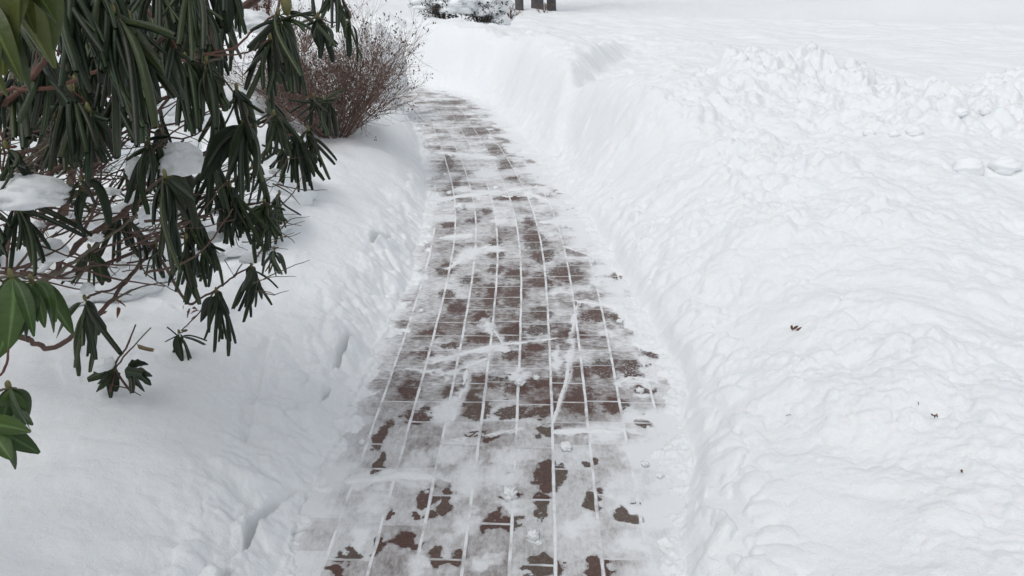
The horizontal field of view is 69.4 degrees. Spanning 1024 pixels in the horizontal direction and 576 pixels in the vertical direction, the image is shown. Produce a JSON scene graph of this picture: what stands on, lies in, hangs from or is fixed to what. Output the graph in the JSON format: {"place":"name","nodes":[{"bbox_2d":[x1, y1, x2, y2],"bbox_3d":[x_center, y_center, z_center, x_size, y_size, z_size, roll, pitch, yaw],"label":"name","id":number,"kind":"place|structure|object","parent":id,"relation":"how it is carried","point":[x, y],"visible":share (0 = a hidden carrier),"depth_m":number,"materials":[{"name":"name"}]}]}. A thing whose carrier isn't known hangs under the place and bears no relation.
{"place":"outdoors","nodes":[
{"label":"outdoors","id":0,"kind":"place"},
{"bbox_2d":[290,84,687,575],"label":"brick path","id":1,"kind":"structure","parent":0,"point":[598,504],"depth_m":2.33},
{"bbox_2d":[358,439,364,444],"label":"snow lump","id":2,"kind":"object","parent":1,"relation":"on","point":[362,442],"visible":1,"depth_m":2.16,"materials":[{"name":"white snow"}]},
{"bbox_2d":[455,203,465,210],"bbox_3d":[-0.291,-0.464,4.193,0.069,0.040,0.066,1,24,2],"label":"snow lump","id":3,"kind":"object","parent":1,"relation":"on","point":[460,206],"visible":1,"depth_m":4.18,"materials":[{"name":"white snow"}]},
{"bbox_2d":[501,486,517,501],"bbox_3d":[-0.006,0.540,1.954,0.047,0.027,0.052,1,24,2],"label":"snow lump","id":4,"kind":"object","parent":1,"relation":"on","point":[508,494],"visible":1,"depth_m":1.94,"materials":[{"name":"white snow"}]},
{"bbox_2d":[514,377,525,386],"bbox_3d":[0.027,0.311,2.471,0.042,0.024,0.047,1,24,2],"label":"snow lump","id":5,"kind":"object","parent":1,"relation":"on","point":[519,382],"visible":1,"depth_m":2.46,"materials":[{"name":"white snow"}]},
{"bbox_2d":[526,529,539,540],"bbox_3d":[0.052,0.604,1.819,0.035,0.019,0.038,1,24,2],"label":"snow lump","id":6,"kind":"object","parent":1,"relation":"on","point":[532,534],"visible":1,"depth_m":1.81,"materials":[{"name":"white snow"}]},
{"bbox_2d":[535,540,542,546],"bbox_3d":[0.065,0.618,1.796,0.018,0.010,0.017,-12,26,-24],"label":"snow lump","id":7,"kind":"object","parent":1,"relation":"on","point":[538,543],"visible":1,"depth_m":1.79,"materials":[{"name":"white snow"}]},
{"bbox_2d":[559,223,566,228],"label":"snow lump","id":8,"kind":"object","parent":1,"relation":"on","point":[562,226],"visible":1,"depth_m":3.90,"materials":[{"name":"white snow"}]},
{"bbox_2d":[559,441,571,451],"bbox_3d":[0.157,0.457,2.146,0.038,0.021,0.040,1,24,2],"label":"snow lump","id":9,"kind":"object","parent":1,"relation":"on","point":[565,446],"visible":1,"depth_m":2.14,"materials":[{"name":"white snow"}]},
{"bbox_2d":[636,387,643,393],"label":"snow lump","id":10,"kind":"object","parent":1,"relation":"on","point":[640,390],"visible":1,"depth_m":2.42,"materials":[{"name":"white snow"}]},
{"bbox_2d":[641,460,648,467],"bbox_3d":[0.374,0.492,2.075,0.024,0.014,0.028,1,24,2],"label":"snow lump","id":11,"kind":"object","parent":1,"relation":"on","point":[644,463],"visible":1,"depth_m":2.07,"materials":[{"name":"white snow"}]},
{"bbox_2d":[654,472,664,478],"bbox_3d":[0.404,0.512,2.029,0.026,0.014,0.024,-16,29,-32],"label":"snow lump","id":12,"kind":"object","parent":1,"relation":"on","point":[658,475],"visible":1,"depth_m":2.02,"materials":[{"name":"white snow"}]},
{"bbox_2d":[0,0,1023,575],"bbox_3d":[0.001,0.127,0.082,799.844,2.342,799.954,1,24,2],"label":"snow cover","id":13,"kind":"object","parent":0,"point":[736,184],"visible":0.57,"depth_m":2.50,"materials":[{"name":"white snow"}]},
{"bbox_2d":[0,0,73,469],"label":"rhododendron","id":14,"kind":"object","parent":13,"relation":"on","point":[25,307],"visible":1,"depth_m":0.98,"materials":[{"name":"green plant"}]},
{"bbox_2d":[0,196,169,312],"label":"snow mound","id":15,"kind":"object","parent":13,"relation":"on","point":[71,297],"visible":0.16,"depth_m":2.30,"materials":[{"name":"white snow"}]},
{"bbox_2d":[0,86,201,174],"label":"snow mound","id":16,"kind":"object","parent":13,"relation":"on","point":[169,117],"visible":0.04,"depth_m":3.81,"materials":[{"name":"white snow"}]},
{"bbox_2d":[102,300,125,317],"bbox_3d":[-1.187,0.050,2.202,0.084,0.074,0.038,-3,24,-6],"label":"dead leaf","id":17,"kind":"object","parent":13,"relation":"on","point":[118,310],"visible":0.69,"depth_m":2.20,"materials":[{"name":"brown plant"}]},
{"bbox_2d":[87,324,154,397],"bbox_3d":[-0.990,0.200,1.887,0.181,0.191,0.105,1,24,2],"label":"rhododendron sprig","id":18,"kind":"object","parent":13,"relation":"on","point":[110,381],"visible":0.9,"depth_m":1.89,"materials":[{"name":"green plant"}]},
{"bbox_2d":[92,355,114,372],"bbox_3d":[-1.028,0.187,1.857,0.051,0.029,0.063,1,24,2],"label":"snow clump","id":19,"kind":"object","parent":18,"relation":"on","point":[103,363],"visible":0.93,"depth_m":1.84,"materials":[{"name":"white snow"}]},
{"bbox_2d":[0,0,362,375],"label":"rhododendron","id":20,"kind":"object","parent":13,"relation":"on","point":[126,57],"visible":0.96,"depth_m":1.34,"materials":[{"name":"green plant"}]},
{"bbox_2d":[0,173,71,210],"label":"snow clump","id":21,"kind":"object","parent":20,"relation":"on","point":[19,192],"visible":0.99,"depth_m":1.21,"materials":[{"name":"white snow"}]},
{"bbox_2d":[32,219,45,228],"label":"snow clump","id":22,"kind":"object","parent":20,"relation":"on","point":[39,224],"visible":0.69,"depth_m":1.49,"materials":[{"name":"white snow"}]},
{"bbox_2d":[37,262,53,276],"bbox_3d":[-0.950,-0.050,1.520,0.077,0.060,0.016,4,24,9],"label":"snow strip","id":23,"kind":"object","parent":20,"relation":"on","point":[43,268],"visible":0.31,"depth_m":1.52,"materials":[{"name":"white snow"}]},
{"bbox_2d":[37,238,69,263],"bbox_3d":[-0.907,-0.078,1.455,0.060,0.043,0.061,-13,27,-27],"label":"snow clump","id":24,"kind":"object","parent":20,"relation":"on","point":[55,243],"visible":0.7,"depth_m":1.44,"materials":[{"name":"white snow"}]},
{"bbox_2d":[58,272,75,280],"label":"snow clump","id":25,"kind":"object","parent":20,"relation":"on","point":[70,275],"visible":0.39,"depth_m":1.49,"materials":[{"name":"white snow"}]},
{"bbox_2d":[80,282,95,293],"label":"snow clump","id":26,"kind":"object","parent":20,"relation":"on","point":[86,287],"visible":1,"depth_m":1.51,"materials":[{"name":"white snow"}]},
{"bbox_2d":[86,233,104,242],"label":"snow clump","id":27,"kind":"object","parent":20,"relation":"on","point":[98,237],"visible":0.96,"depth_m":1.49,"materials":[{"name":"white snow"}]},
{"bbox_2d":[105,187,120,195],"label":"snow clump","id":28,"kind":"object","parent":20,"relation":"on","point":[111,191],"visible":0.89,"depth_m":1.41,"materials":[{"name":"white snow"}]},
{"bbox_2d":[92,191,134,224],"bbox_3d":[-0.792,-0.165,1.486,0.105,0.072,0.017,-6,25,-14],"label":"snow strip","id":29,"kind":"object","parent":20,"relation":"on","point":[118,207],"visible":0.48,"depth_m":1.48,"materials":[{"name":"white snow"}]},
{"bbox_2d":[115,261,128,268],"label":"snow clump","id":30,"kind":"object","parent":20,"relation":"on","point":[121,262],"visible":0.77,"depth_m":1.66,"materials":[{"name":"white snow"}]},
{"bbox_2d":[124,156,156,179],"bbox_3d":[-0.710,-0.236,1.416,0.062,0.042,0.065,1,24,2],"label":"snow clump","id":31,"kind":"object","parent":20,"relation":"on","point":[130,166],"visible":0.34,"depth_m":1.40,"materials":[{"name":"white snow"}]},
{"bbox_2d":[132,245,152,257],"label":"snow clump","id":32,"kind":"object","parent":20,"relation":"on","point":[135,256],"visible":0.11,"depth_m":1.73,"materials":[{"name":"white snow"}]},
{"bbox_2d":[137,203,158,225],"bbox_3d":[-0.699,-0.144,1.416,0.034,0.038,0.047,1,24,2],"label":"snow clump","id":33,"kind":"object","parent":20,"relation":"on","point":[142,215],"visible":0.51,"depth_m":1.40,"materials":[{"name":"white snow"}]},
{"bbox_2d":[158,142,203,176],"bbox_3d":[-0.633,-0.252,1.413,0.088,0.061,0.101,1,24,2],"label":"snow clump","id":34,"kind":"object","parent":20,"relation":"on","point":[183,159],"visible":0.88,"depth_m":1.39,"materials":[{"name":"white snow"}]},
{"bbox_2d":[207,231,223,242],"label":"snow clump","id":35,"kind":"object","parent":20,"relation":"on","point":[219,237],"visible":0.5,"depth_m":1.74,"materials":[{"name":"white snow"}]},
{"bbox_2d":[217,252,226,260],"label":"snow clump","id":36,"kind":"object","parent":20,"relation":"on","point":[222,256],"visible":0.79,"depth_m":1.89,"materials":[{"name":"white snow"}]},
{"bbox_2d":[239,252,261,263],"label":"snow clump","id":37,"kind":"object","parent":20,"relation":"on","point":[246,258],"visible":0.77,"depth_m":2.00,"materials":[{"name":"white snow"}]},
{"bbox_2d":[234,9,269,32],"bbox_3d":[-0.577,-0.596,1.644,0.088,0.048,0.090,-21,31,-39],"label":"snow clump","id":38,"kind":"object","parent":20,"relation":"on","point":[252,19],"visible":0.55,"depth_m":1.62,"materials":[{"name":"white snow"}]},
{"bbox_2d":[269,168,280,173],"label":"snow clump","id":39,"kind":"object","parent":20,"relation":"on","point":[273,170],"visible":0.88,"depth_m":1.79,"materials":[{"name":"white snow"}]},
{"bbox_2d":[74,163,298,260],"bbox_3d":[-1.381,-0.370,2.952,1.014,0.322,0.777,1,24,2],"label":"snow mound","id":40,"kind":"object","parent":13,"relation":"on","point":[237,251],"visible":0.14,"depth_m":2.78,"materials":[{"name":"white snow"}]},
{"bbox_2d":[183,305,198,318],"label":"dead leaf","id":41,"kind":"object","parent":13,"relation":"on","point":[188,311],"visible":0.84,"depth_m":2.24,"materials":[{"name":"plant"}]},
{"bbox_2d":[159,72,292,129],"bbox_3d":[-1.799,-1.083,4.363,0.945,0.473,1.085,1,24,2],"label":"snow mound","id":42,"kind":"object","parent":13,"relation":"on","point":[229,92],"visible":0.02,"depth_m":4.20,"materials":[{"name":"white snow"}]},
{"bbox_2d":[200,107,315,208],"bbox_3d":[-1.190,-0.595,3.366,0.527,0.475,0.696,1,24,2],"label":"snow mound","id":43,"kind":"object","parent":13,"relation":"on","point":[303,198],"visible":0.17,"depth_m":3.22,"materials":[{"name":"white snow"}]},
{"bbox_2d":[242,0,281,19],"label":"twiggy shrub","id":44,"kind":"object","parent":13,"relation":"on","point":[256,7],"visible":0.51,"depth_m":4.13,"materials":[{"name":"plant"}]},
{"bbox_2d":[292,0,330,52],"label":"twiggy shrub","id":45,"kind":"object","parent":13,"relation":"on","point":[308,37],"visible":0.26,"depth_m":3.76,"materials":[{"name":"plant"}]},
{"bbox_2d":[224,0,437,140],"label":"twiggy shrub","id":46,"kind":"object","parent":13,"relation":"on","point":[357,109],"visible":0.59,"depth_m":4.30,"materials":[{"name":"brown plant"}]},
{"bbox_2d":[342,23,408,96],"bbox_3d":[-1.178,-1.945,6.274,0.573,0.568,0.801,1,24,2],"label":"snow mound","id":47,"kind":"object","parent":13,"relation":"on","point":[373,28],"visible":0.23,"depth_m":6.13,"materials":[{"name":"white snow"}]},
{"bbox_2d":[419,0,456,18],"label":"snowy shrub","id":48,"kind":"object","parent":13,"relation":"on","point":[435,10],"visible":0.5,"depth_m":10.21,"materials":[{"name":"green plant"}]},
{"bbox_2d":[407,0,432,9],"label":"snow clump","id":49,"kind":"object","parent":48,"relation":"on","point":[417,3],"visible":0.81,"depth_m":10.21,"materials":[{"name":"white snow"}]},
{"bbox_2d":[416,12,437,18],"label":"snow clump","id":50,"kind":"object","parent":48,"relation":"on","point":[421,15],"visible":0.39,"depth_m":10.26,"materials":[{"name":"white snow"}]},
{"bbox_2d":[430,0,482,13],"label":"snow clump","id":51,"kind":"object","parent":48,"relation":"on","point":[459,6],"visible":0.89,"depth_m":10.15,"materials":[{"name":"white snow"}]},
{"bbox_2d":[457,0,508,24],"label":"snowy shrub","id":52,"kind":"object","parent":13,"relation":"on","point":[487,18],"visible":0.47,"depth_m":10.39,"materials":[{"name":"green plant"}]},
{"bbox_2d":[467,0,512,16],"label":"snow clump","id":53,"kind":"object","parent":52,"relation":"on","point":[495,8],"visible":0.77,"depth_m":10.34,"materials":[{"name":"white snow"}]},
{"bbox_2d":[491,13,511,25],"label":"snow clump","id":54,"kind":"object","parent":13,"relation":"on","point":[507,20],"visible":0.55,"depth_m":10.46,"materials":[{"name":"white snow"}]},
{"bbox_2d":[507,3,521,19],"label":"twiggy shrub","id":55,"kind":"object","parent":13,"relation":"on","point":[511,14],"visible":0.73,"depth_m":10.94,"materials":[{"name":"brown plant"}]},
{"bbox_2d":[515,0,523,10],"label":"tree","id":56,"kind":"object","parent":13,"relation":"on","point":[519,4],"visible":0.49,"depth_m":13.90,"materials":[{"name":"brown plant"}]},
{"bbox_2d":[531,0,543,9],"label":"tree","id":57,"kind":"object","parent":13,"relation":"on","point":[538,3],"visible":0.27,"depth_m":14.48,"materials":[{"name":"brown plant"}]},
{"bbox_2d":[532,1,553,12],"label":"twiggy shrub","id":58,"kind":"object","parent":13,"relation":"on","point":[545,7],"visible":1,"depth_m":13.41,"materials":[{"name":"plant"}]},
{"bbox_2d":[547,0,555,10],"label":"tree","id":59,"kind":"object","parent":13,"relation":"on","point":[551,7],"visible":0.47,"depth_m":14.95,"materials":[{"name":"brown plant"}]},
{"bbox_2d":[790,325,800,330],"bbox_3d":[0.890,0.124,2.320,0.037,0.022,0.014,1,24,2],"label":"plant fragment","id":60,"kind":"object","parent":13,"relation":"on","point":[793,328],"visible":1,"depth_m":2.32,"materials":[{"name":"brown plant"}]},
{"bbox_2d":[862,128,875,135],"bbox_3d":[1.819,-0.790,3.766,0.059,0.046,0.060,22,32,40],"label":"snow chunk","id":61,"kind":"object","parent":13,"relation":"on","point":[867,131],"visible":0.84,"depth_m":3.75,"materials":[{"name":"white snow"}]},
{"bbox_2d":[888,130,899,136],"bbox_3d":[1.910,-0.769,3.696,0.056,0.042,0.055,1,24,2],"label":"snow chunk","id":62,"kind":"object","parent":13,"relation":"on","point":[894,133],"visible":1,"depth_m":3.68,"materials":[{"name":"white snow"}]},
{"bbox_2d":[905,125,923,135],"bbox_3d":[2.012,-0.781,3.695,0.080,0.061,0.079,-16,29,-32],"label":"snow chunk","id":63,"kind":"object","parent":13,"relation":"on","point":[913,130],"visible":0.94,"depth_m":3.67,"materials":[{"name":"white snow"}]},
{"bbox_2d":[955,107,968,117],"bbox_3d":[2.384,-0.931,3.927,0.075,0.053,0.067,1,24,2],"label":"snow chunk","id":64,"kind":"object","parent":13,"relation":"on","point":[962,112],"visible":0.85,"depth_m":3.90,"materials":[{"name":"white snow"}]},
{"bbox_2d":[952,157,984,175],"bbox_3d":[2.015,-0.532,3.264,0.128,0.096,0.125,1,24,2],"label":"snow chunk","id":65,"kind":"object","parent":13,"relation":"on","point":[973,166],"visible":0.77,"depth_m":3.22,"materials":[{"name":"white snow"}]},
{"bbox_2d":[979,107,992,115],"bbox_3d":[2.521,-0.939,3.933,0.066,0.048,0.061,1,24,2],"label":"snow chunk","id":66,"kind":"object","parent":13,"relation":"on","point":[984,111],"visible":0.77,"depth_m":3.91,"materials":[{"name":"white snow"}]},
{"bbox_2d":[987,156,1022,174],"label":"snow chunk","id":67,"kind":"object","parent":13,"relation":"on","point":[1005,165],"visible":0.87,"depth_m":3.22,"materials":[{"name":"white snow"}]}
]}

